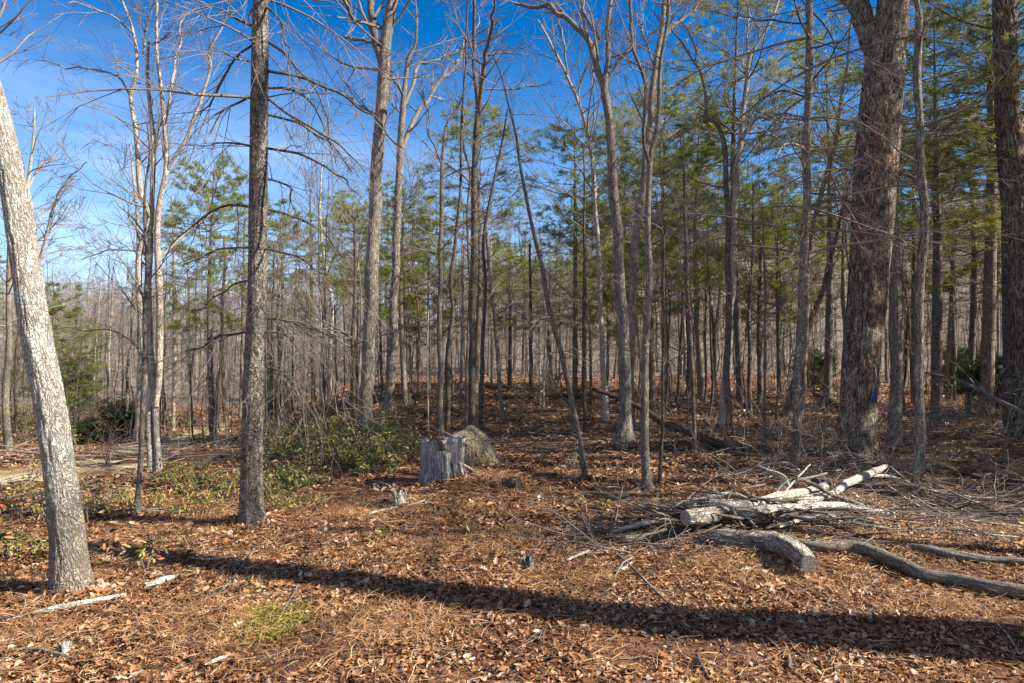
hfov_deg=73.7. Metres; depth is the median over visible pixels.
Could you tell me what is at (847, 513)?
pile limb
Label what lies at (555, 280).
slim tree
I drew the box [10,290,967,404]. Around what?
trees
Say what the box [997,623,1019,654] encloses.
fallen stick
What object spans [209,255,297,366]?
bare tree
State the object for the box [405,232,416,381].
bare tree
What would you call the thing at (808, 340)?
sapling
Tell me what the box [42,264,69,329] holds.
bare tree
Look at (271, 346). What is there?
sapling
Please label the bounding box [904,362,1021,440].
bare shrub
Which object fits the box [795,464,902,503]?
forked limb
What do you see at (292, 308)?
slim tree
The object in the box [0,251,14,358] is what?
pine tree
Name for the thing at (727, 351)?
crooked tree
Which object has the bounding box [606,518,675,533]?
pile limb
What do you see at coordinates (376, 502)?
fallen log
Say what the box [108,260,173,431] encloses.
bare tree
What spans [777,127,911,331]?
pine tree
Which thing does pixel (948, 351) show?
slim tree
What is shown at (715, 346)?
bare tree
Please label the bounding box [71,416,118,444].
evergreen shrub
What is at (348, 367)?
sapling
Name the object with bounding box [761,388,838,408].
dead bough
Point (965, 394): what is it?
bare shrub
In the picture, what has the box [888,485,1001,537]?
fallen cane
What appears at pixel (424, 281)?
bare tree
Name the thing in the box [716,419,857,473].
dead bough
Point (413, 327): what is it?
pine tree
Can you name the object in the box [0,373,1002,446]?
leaf litter
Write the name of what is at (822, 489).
pile limb
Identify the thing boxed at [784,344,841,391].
evergreen shrub
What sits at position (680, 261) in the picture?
bare tree
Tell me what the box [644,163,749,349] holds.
pine tree
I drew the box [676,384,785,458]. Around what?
bare shrub
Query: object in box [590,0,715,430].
oak tree
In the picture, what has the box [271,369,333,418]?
bare shrub
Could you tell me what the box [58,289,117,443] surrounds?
bare tree
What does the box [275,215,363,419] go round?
sapling
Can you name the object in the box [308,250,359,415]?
sapling
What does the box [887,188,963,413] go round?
bare tree
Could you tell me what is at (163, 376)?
bare tree
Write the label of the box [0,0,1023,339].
sky
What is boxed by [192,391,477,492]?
laurel thicket
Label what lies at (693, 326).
sapling
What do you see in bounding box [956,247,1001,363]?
sapling
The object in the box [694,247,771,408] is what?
sapling
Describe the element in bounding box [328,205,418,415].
bare tree
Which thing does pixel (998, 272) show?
slim tree
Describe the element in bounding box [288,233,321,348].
slim tree
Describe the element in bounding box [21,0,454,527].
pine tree
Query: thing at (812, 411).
bare shrub
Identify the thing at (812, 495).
pile log
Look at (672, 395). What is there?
bare shrub
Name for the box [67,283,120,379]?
slim tree
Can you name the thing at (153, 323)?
bare tree
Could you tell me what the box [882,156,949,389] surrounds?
sapling
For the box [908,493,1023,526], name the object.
fallen cane
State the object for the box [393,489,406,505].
tree stump
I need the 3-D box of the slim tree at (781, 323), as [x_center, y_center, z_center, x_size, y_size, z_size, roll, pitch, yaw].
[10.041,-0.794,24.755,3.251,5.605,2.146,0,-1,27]
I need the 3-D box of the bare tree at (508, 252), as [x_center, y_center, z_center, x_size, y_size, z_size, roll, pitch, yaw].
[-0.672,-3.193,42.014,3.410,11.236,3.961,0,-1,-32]
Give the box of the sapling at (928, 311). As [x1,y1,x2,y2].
[884,233,969,371]
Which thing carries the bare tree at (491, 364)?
on the ground at (710, 647)
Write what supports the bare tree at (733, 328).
on the ground at (710, 647)
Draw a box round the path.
[0,421,235,484]
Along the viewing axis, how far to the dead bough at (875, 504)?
5.99 m
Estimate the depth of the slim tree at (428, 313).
12.68 m
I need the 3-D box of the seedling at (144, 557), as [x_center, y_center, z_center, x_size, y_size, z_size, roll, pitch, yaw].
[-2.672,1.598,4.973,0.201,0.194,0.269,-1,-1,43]
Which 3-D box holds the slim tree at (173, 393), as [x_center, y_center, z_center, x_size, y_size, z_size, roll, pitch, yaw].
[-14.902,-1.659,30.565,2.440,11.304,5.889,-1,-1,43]
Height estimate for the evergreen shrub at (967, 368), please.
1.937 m
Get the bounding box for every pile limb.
[566,550,589,560]
[579,529,644,547]
[593,516,642,520]
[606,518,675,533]
[612,561,632,569]
[656,491,746,508]
[730,509,742,527]
[740,469,840,489]
[746,513,757,528]
[756,514,875,524]
[757,465,790,488]
[760,462,800,470]
[765,512,846,518]
[776,519,802,527]
[784,464,810,490]
[802,478,874,507]
[805,511,866,517]
[832,484,907,489]
[850,522,896,529]
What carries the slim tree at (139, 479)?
on the ground at (710, 647)
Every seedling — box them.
[0,530,21,558]
[20,452,42,484]
[80,484,94,506]
[95,544,130,563]
[127,548,167,570]
[139,536,163,554]
[176,526,213,546]
[195,479,216,492]
[364,526,384,542]
[455,510,484,535]
[569,493,587,507]
[594,496,612,509]
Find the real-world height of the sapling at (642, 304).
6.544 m
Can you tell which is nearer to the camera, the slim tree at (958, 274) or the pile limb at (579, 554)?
the pile limb at (579, 554)
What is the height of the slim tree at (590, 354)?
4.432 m
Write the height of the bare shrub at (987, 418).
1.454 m
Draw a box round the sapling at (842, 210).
[799,106,909,355]
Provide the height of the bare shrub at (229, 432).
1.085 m
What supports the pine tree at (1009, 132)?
on the ground at (710, 647)
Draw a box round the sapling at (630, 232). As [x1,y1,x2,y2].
[623,227,680,414]
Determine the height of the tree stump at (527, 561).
0.197 m
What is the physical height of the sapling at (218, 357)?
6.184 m
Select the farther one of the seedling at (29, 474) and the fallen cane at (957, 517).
the seedling at (29, 474)
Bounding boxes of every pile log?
[708,469,828,508]
[729,501,894,517]
[795,494,824,502]
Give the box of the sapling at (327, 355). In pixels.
[303,280,348,413]
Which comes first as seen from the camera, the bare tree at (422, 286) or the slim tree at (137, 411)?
the slim tree at (137, 411)
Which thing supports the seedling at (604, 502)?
on the ground at (710, 647)
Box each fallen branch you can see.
[6,593,125,620]
[881,462,1023,518]
[897,479,1023,524]
[940,448,1019,454]
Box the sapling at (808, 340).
[807,266,821,391]
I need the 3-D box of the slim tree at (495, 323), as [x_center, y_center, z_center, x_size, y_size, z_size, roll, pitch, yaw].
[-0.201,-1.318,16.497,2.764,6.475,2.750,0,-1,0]
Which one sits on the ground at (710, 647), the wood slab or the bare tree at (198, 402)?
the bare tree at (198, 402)
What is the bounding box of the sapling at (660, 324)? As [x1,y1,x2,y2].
[645,266,673,388]
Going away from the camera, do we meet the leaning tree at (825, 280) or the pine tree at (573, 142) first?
the leaning tree at (825, 280)
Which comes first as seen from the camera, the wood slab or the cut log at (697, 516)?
the wood slab
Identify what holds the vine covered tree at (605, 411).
on the ground at (710, 647)
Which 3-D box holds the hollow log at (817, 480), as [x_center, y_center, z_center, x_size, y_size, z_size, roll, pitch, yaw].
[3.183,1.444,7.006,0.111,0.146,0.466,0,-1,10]
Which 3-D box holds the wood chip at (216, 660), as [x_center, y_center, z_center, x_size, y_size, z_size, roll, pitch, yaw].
[-1.472,1.593,3.423,0.023,0.025,0.140,0,-1,34]
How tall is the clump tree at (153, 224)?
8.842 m
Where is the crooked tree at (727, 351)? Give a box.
[644,0,766,453]
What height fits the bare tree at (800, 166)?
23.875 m
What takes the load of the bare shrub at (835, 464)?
on the ground at (710, 647)
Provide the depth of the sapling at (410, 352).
22.19 m
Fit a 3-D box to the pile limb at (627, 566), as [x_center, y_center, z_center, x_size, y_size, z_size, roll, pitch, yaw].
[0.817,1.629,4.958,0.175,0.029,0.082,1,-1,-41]
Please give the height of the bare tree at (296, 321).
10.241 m
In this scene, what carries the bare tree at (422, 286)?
on the ground at (710, 647)
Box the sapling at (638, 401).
[603,199,703,417]
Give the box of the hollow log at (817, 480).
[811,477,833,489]
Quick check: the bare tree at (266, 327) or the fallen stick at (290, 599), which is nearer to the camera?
the fallen stick at (290, 599)
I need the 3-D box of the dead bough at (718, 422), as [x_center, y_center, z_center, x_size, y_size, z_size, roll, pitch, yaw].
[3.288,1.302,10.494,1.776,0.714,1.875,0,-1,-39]
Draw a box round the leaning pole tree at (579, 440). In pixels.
[446,55,652,493]
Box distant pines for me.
[60,193,1000,345]
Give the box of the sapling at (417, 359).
[382,139,454,416]
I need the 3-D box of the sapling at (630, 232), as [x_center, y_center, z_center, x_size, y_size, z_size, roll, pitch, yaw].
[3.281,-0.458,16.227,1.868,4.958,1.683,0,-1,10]
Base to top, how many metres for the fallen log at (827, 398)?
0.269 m
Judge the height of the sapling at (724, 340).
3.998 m
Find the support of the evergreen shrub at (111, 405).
on the ground at (710, 647)
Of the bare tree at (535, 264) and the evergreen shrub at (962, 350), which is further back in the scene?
the bare tree at (535, 264)
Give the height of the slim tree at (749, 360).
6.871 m
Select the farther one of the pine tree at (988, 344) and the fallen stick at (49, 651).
the pine tree at (988, 344)
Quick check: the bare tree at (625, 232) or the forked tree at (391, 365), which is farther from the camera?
the bare tree at (625, 232)
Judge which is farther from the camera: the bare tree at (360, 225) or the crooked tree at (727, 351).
the bare tree at (360, 225)
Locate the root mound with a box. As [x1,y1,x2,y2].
[429,422,501,464]
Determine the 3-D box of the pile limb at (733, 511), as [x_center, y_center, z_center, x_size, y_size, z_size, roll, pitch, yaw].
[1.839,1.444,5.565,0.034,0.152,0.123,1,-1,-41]
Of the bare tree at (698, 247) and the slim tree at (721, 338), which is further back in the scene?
the bare tree at (698, 247)
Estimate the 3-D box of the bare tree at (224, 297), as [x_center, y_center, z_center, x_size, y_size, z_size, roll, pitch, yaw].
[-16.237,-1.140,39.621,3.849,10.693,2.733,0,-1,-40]
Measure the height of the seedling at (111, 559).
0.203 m
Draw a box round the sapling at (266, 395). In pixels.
[239,210,304,433]
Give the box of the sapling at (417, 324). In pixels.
[398,232,434,388]
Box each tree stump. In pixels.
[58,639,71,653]
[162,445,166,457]
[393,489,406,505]
[399,391,410,402]
[418,435,474,483]
[501,476,520,490]
[522,552,533,571]
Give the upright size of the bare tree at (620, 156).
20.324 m
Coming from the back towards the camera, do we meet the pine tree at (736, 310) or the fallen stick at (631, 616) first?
the pine tree at (736, 310)
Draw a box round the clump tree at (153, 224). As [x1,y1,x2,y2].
[2,0,249,473]
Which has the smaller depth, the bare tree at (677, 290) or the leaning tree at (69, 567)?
the leaning tree at (69, 567)
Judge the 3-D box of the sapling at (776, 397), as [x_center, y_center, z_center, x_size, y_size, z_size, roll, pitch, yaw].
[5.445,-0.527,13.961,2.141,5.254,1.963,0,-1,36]
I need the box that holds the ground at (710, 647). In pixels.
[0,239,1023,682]
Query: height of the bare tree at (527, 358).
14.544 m
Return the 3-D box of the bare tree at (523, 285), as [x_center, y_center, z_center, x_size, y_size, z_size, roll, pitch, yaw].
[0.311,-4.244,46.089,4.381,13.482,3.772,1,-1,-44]
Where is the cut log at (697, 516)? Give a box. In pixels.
[680,505,731,525]
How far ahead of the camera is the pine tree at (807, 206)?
8.74 m
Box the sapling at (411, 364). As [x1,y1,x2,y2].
[399,303,426,389]
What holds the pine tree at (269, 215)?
on the ground at (710, 647)
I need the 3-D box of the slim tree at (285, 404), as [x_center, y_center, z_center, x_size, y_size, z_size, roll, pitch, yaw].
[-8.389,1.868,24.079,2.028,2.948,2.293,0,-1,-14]
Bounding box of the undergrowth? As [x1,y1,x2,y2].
[0,398,333,560]
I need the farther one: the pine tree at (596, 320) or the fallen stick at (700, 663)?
the pine tree at (596, 320)
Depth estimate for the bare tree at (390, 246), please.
46.04 m
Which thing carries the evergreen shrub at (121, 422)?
on the ground at (710, 647)
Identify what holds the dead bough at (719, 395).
on the ground at (710, 647)
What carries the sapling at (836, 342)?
on the ground at (710, 647)
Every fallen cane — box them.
[874,451,1023,504]
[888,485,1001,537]
[903,479,1023,499]
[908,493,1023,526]
[932,522,1019,537]
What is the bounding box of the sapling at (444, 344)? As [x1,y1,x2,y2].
[426,260,465,391]
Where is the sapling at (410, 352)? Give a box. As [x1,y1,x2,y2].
[384,211,447,389]
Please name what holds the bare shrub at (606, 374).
on the ground at (710, 647)
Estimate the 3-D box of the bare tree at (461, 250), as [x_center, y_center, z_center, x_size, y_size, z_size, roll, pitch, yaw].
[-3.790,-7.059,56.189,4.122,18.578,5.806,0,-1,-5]
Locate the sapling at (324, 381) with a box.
[293,144,367,422]
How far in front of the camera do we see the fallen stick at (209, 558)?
5.20 m
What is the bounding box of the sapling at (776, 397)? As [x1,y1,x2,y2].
[734,195,838,426]
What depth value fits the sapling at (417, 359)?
15.32 m
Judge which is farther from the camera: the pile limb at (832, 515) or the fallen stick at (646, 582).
the pile limb at (832, 515)
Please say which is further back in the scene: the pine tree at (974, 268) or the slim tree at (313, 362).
the slim tree at (313, 362)
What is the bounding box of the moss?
[208,566,320,650]
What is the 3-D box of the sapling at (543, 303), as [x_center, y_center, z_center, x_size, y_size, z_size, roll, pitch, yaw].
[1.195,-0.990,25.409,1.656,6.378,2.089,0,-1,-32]
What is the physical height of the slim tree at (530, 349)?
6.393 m
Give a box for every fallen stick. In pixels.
[13,647,90,663]
[189,556,232,559]
[199,551,254,600]
[281,584,298,611]
[368,506,398,513]
[407,499,424,506]
[575,492,642,494]
[584,398,590,427]
[597,486,628,488]
[614,552,672,607]
[624,586,632,620]
[695,653,708,676]
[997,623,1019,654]
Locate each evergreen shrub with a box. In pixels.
[60,365,106,413]
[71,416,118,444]
[96,393,135,435]
[104,409,145,438]
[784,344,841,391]
[929,341,980,393]
[943,349,1002,417]
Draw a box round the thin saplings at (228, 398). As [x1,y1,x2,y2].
[0,188,1001,445]
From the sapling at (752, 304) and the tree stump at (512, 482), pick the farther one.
the sapling at (752, 304)
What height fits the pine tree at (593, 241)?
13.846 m
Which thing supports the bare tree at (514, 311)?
on the ground at (710, 647)
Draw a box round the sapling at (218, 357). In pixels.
[192,274,244,444]
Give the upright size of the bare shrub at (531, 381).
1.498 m
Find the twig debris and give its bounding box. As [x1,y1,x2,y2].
[0,390,1023,678]
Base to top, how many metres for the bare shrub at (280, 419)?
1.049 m
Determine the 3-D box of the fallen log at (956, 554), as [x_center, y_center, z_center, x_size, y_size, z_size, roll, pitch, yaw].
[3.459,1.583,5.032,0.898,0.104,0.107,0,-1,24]
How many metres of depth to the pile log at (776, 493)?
6.15 m
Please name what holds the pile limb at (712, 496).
on the ground at (710, 647)
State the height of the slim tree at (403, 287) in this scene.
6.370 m
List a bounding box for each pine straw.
[0,398,1023,496]
[0,475,1023,682]
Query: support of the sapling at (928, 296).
on the ground at (710, 647)
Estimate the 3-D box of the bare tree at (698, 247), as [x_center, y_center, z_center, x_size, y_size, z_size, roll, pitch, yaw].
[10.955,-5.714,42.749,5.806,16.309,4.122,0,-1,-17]
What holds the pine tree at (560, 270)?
on the ground at (710, 647)
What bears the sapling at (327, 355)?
on the ground at (710, 647)
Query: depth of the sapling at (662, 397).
7.55 m
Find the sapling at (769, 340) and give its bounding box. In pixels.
[754,283,787,374]
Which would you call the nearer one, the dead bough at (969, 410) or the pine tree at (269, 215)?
the dead bough at (969, 410)
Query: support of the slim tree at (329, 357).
on the ground at (710, 647)
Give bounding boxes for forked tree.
[333,0,509,416]
[666,0,826,425]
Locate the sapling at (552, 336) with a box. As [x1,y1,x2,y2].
[528,273,571,390]
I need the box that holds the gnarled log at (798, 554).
[701,528,818,571]
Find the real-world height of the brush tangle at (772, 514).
0.442 m
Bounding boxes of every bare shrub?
[73,383,138,469]
[196,392,289,460]
[263,409,314,438]
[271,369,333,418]
[490,355,564,402]
[551,339,641,391]
[640,373,719,417]
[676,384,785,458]
[697,347,863,466]
[753,364,905,473]
[802,399,943,469]
[828,386,957,463]
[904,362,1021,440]
[906,323,1023,433]
[929,356,1023,450]
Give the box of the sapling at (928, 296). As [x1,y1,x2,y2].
[885,203,969,350]
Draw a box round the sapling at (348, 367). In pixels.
[339,322,362,398]
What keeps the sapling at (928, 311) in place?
on the ground at (710, 647)
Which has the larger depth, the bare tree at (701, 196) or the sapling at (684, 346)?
the bare tree at (701, 196)
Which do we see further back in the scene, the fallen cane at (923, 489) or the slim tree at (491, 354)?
the slim tree at (491, 354)
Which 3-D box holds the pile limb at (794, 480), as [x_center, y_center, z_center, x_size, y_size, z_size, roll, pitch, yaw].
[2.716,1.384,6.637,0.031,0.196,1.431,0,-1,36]
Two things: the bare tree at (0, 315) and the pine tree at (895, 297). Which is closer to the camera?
the pine tree at (895, 297)
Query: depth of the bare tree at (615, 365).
34.62 m
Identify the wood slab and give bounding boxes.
[146,575,178,586]
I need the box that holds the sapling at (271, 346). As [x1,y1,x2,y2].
[232,260,301,400]
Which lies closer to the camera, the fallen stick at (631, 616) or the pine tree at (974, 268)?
the fallen stick at (631, 616)
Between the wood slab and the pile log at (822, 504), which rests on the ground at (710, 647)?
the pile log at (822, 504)
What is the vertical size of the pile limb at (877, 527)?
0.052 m
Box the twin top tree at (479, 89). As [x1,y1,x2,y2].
[366,0,575,427]
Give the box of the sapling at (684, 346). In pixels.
[641,218,732,425]
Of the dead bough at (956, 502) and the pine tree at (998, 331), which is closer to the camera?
the dead bough at (956, 502)
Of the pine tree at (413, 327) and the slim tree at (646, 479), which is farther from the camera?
the pine tree at (413, 327)
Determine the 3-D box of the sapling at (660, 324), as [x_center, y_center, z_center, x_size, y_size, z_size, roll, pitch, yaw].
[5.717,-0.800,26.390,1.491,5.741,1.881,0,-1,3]
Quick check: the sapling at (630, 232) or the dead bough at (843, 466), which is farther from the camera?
the sapling at (630, 232)
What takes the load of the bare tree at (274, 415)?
on the ground at (710, 647)
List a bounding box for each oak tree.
[250,0,466,436]
[455,0,682,443]
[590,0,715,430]
[744,0,973,465]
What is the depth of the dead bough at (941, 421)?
11.91 m
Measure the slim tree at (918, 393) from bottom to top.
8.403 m
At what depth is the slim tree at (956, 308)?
18.17 m
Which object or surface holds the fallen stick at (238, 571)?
on the ground at (710, 647)
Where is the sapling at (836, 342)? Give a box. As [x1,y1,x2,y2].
[807,269,847,399]
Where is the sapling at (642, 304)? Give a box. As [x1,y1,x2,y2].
[623,230,661,392]
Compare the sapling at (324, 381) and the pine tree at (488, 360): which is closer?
the sapling at (324, 381)
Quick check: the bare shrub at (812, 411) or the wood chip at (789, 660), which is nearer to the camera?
the wood chip at (789, 660)
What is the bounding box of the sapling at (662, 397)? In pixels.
[579,179,736,487]
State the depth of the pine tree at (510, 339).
27.59 m
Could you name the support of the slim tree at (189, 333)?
on the ground at (710, 647)
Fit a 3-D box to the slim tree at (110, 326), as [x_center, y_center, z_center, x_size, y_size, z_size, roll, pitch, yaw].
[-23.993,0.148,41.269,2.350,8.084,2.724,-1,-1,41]
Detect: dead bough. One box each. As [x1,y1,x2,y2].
[465,436,722,569]
[513,493,691,599]
[555,459,762,545]
[649,423,811,482]
[658,404,808,450]
[671,380,779,403]
[704,391,835,442]
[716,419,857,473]
[732,376,835,435]
[733,409,858,469]
[739,408,958,474]
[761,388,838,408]
[810,470,977,529]
[827,378,1000,421]
[863,417,1021,492]
[878,445,1023,537]
[879,378,1006,437]
[879,403,1004,434]
[884,456,1023,523]
[910,400,1023,466]
[917,449,1023,521]
[925,379,1007,434]
[930,390,1000,421]
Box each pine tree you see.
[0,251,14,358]
[0,280,112,440]
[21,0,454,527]
[121,150,291,440]
[221,196,340,389]
[268,203,437,402]
[269,187,412,416]
[338,173,465,406]
[380,225,488,392]
[403,99,547,404]
[448,236,526,375]
[456,240,558,387]
[480,113,670,398]
[481,256,610,387]
[541,173,627,374]
[545,100,666,252]
[547,124,751,412]
[553,64,782,393]
[554,242,659,385]
[591,0,1023,468]
[603,84,819,400]
[632,0,853,402]
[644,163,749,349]
[698,49,946,401]
[699,159,824,391]
[701,180,849,398]
[744,0,1023,429]
[772,0,1023,418]
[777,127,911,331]
[781,9,1023,446]
[831,0,1023,434]
[833,126,1001,404]
[898,98,1000,411]
[903,144,1001,396]
[909,0,1023,442]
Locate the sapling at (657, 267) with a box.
[627,198,670,353]
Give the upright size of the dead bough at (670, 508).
0.567 m
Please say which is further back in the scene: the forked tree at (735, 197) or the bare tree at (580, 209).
the bare tree at (580, 209)
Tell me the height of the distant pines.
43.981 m
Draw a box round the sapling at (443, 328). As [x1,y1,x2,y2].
[422,287,457,385]
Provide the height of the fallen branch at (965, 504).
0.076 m
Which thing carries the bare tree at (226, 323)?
on the ground at (710, 647)
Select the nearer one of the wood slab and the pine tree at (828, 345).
the wood slab
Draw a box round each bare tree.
[0,94,113,265]
[0,259,64,444]
[0,278,16,386]
[42,252,71,321]
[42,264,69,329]
[48,257,78,325]
[54,265,79,382]
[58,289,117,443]
[61,240,108,370]
[76,231,134,403]
[106,245,171,356]
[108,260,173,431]
[124,264,168,355]
[141,220,202,427]
[152,250,183,345]
[154,272,206,427]
[167,240,217,403]
[183,259,233,411]
[189,256,246,445]
[192,299,236,416]
[203,258,238,382]
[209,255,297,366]
[212,243,240,397]
[266,248,295,431]
[266,275,318,433]
[268,263,307,418]
[269,241,339,422]
[270,307,288,399]
[272,126,361,417]
[280,224,319,398]
[280,282,307,366]
[314,198,340,308]
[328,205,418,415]
[329,195,363,370]
[331,165,394,310]
[358,154,415,362]
[378,281,388,384]
[385,201,419,378]
[391,153,440,365]
[398,196,437,377]
[404,201,436,372]
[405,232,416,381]
[430,211,465,363]
[435,231,470,393]
[448,145,487,361]
[448,177,515,382]
[476,204,530,303]
[495,212,525,371]
[495,228,536,313]
[497,177,550,374]
[504,180,556,372]
[515,194,565,371]
[545,186,607,293]
[551,166,601,259]
[553,259,578,371]
[553,260,579,363]
[564,202,610,380]
[573,132,644,292]
[581,68,641,378]
[599,69,670,253]
[602,153,643,372]
[652,134,716,374]
[653,150,701,376]
[653,178,669,372]
[661,154,749,416]
[665,91,727,335]
[675,140,715,374]
[699,138,743,387]
[717,194,766,374]
[749,164,819,377]
[790,92,818,249]
[790,124,847,320]
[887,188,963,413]
[900,194,918,375]
[901,168,978,395]
[930,143,1000,293]
[981,122,1001,352]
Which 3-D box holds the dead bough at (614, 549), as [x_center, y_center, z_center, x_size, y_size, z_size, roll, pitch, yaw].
[0.504,1.444,5.212,1.293,0.462,1.444,0,-1,37]
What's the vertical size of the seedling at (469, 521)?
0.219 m
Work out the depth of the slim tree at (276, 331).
31.76 m
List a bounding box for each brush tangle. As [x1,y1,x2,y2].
[535,483,915,553]
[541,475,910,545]
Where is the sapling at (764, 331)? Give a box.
[723,181,818,450]
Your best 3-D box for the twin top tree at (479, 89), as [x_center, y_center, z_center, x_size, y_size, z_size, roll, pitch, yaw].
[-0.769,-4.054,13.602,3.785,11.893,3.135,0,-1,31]
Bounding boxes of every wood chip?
[204,654,230,665]
[739,567,752,570]
[787,654,791,667]
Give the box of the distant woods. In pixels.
[0,213,1001,401]
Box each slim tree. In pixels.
[0,141,133,449]
[51,93,231,513]
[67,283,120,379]
[78,106,178,441]
[83,272,154,414]
[84,277,131,393]
[107,178,241,430]
[171,266,219,417]
[182,216,246,422]
[192,139,548,428]
[193,193,270,416]
[235,240,302,430]
[239,221,320,429]
[239,236,299,416]
[245,184,354,404]
[266,356,305,428]
[268,109,362,406]
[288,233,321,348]
[288,285,362,413]
[358,294,421,397]
[373,255,487,429]
[379,42,520,434]
[380,237,423,341]
[417,203,522,411]
[421,25,511,427]
[424,87,521,431]
[442,0,503,431]
[446,149,555,416]
[480,284,609,406]
[482,83,704,428]
[485,273,568,404]
[499,214,571,394]
[511,152,637,306]
[539,259,616,404]
[568,0,681,491]
[622,117,749,453]
[638,235,725,408]
[638,284,708,396]
[665,245,742,401]
[676,107,847,420]
[691,294,766,396]
[714,235,817,406]
[744,263,837,371]
[834,0,1023,497]
[844,110,998,353]
[882,298,905,382]
[884,268,928,386]
[886,292,929,393]
[900,176,999,399]
[903,70,1023,355]
[904,188,1001,400]
[950,227,1001,351]
[960,209,983,286]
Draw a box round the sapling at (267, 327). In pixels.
[229,194,312,437]
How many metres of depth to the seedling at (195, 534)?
5.58 m
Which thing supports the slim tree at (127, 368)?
on the ground at (710, 647)
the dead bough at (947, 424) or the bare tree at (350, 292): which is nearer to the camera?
the dead bough at (947, 424)
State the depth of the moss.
3.94 m
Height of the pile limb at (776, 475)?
0.144 m
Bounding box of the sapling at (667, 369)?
[617,87,725,418]
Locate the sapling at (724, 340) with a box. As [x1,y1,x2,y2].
[708,289,745,393]
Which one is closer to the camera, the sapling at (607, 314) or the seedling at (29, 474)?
the seedling at (29, 474)
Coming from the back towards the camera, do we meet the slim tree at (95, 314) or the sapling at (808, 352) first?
the slim tree at (95, 314)
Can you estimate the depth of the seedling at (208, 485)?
7.65 m
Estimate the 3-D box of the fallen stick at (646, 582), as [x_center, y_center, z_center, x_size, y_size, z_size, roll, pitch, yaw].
[0.892,1.619,4.683,0.038,0.036,1.097,0,-1,-9]
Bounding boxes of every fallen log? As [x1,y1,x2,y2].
[358,496,392,506]
[502,393,593,398]
[518,386,610,391]
[590,387,747,451]
[667,404,718,417]
[786,534,1023,599]
[814,392,838,407]
[873,465,1023,483]
[911,543,1023,565]
[924,356,1023,415]
[969,485,1022,493]
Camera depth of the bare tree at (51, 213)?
30.11 m
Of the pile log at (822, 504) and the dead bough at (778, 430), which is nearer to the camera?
the pile log at (822, 504)
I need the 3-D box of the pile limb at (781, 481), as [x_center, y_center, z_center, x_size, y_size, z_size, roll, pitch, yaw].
[2.958,1.413,7.026,1.744,0.052,0.140,0,-1,-34]
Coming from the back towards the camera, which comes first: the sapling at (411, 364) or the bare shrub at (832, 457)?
the sapling at (411, 364)
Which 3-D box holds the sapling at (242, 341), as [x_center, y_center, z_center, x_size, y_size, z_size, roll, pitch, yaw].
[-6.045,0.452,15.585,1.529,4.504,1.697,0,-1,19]
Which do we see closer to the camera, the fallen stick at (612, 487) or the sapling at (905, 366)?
the fallen stick at (612, 487)
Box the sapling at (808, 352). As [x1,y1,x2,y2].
[780,289,836,395]
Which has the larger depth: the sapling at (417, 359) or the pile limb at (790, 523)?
the sapling at (417, 359)
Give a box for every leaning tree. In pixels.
[0,0,94,596]
[781,125,853,417]
[801,1,862,416]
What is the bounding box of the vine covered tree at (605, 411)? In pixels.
[491,0,685,421]
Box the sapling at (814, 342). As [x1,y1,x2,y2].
[789,260,840,406]
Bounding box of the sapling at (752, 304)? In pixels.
[724,236,779,350]
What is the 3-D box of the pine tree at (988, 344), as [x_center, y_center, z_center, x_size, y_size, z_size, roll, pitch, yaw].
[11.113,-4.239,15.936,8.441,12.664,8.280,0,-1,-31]
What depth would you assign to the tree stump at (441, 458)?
7.92 m
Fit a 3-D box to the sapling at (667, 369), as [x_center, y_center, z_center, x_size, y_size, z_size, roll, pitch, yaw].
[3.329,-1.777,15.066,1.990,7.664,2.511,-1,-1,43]
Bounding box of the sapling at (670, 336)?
[641,250,696,399]
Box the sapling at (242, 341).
[223,267,295,392]
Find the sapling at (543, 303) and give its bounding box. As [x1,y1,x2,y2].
[531,235,563,391]
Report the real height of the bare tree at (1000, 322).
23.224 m
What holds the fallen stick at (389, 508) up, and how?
on the ground at (710, 647)
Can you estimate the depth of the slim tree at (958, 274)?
18.69 m
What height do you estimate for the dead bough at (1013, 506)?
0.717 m
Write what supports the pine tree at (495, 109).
on the ground at (710, 647)
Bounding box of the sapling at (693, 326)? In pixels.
[670,188,718,356]
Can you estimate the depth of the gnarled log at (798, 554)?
5.11 m
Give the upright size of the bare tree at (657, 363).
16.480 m
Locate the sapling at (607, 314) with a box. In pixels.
[581,222,617,383]
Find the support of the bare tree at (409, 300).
on the ground at (710, 647)
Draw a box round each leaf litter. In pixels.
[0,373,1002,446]
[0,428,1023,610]
[0,430,1023,532]
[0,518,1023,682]
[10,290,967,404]
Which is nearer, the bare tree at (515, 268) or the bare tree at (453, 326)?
the bare tree at (453, 326)
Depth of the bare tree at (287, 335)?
40.67 m

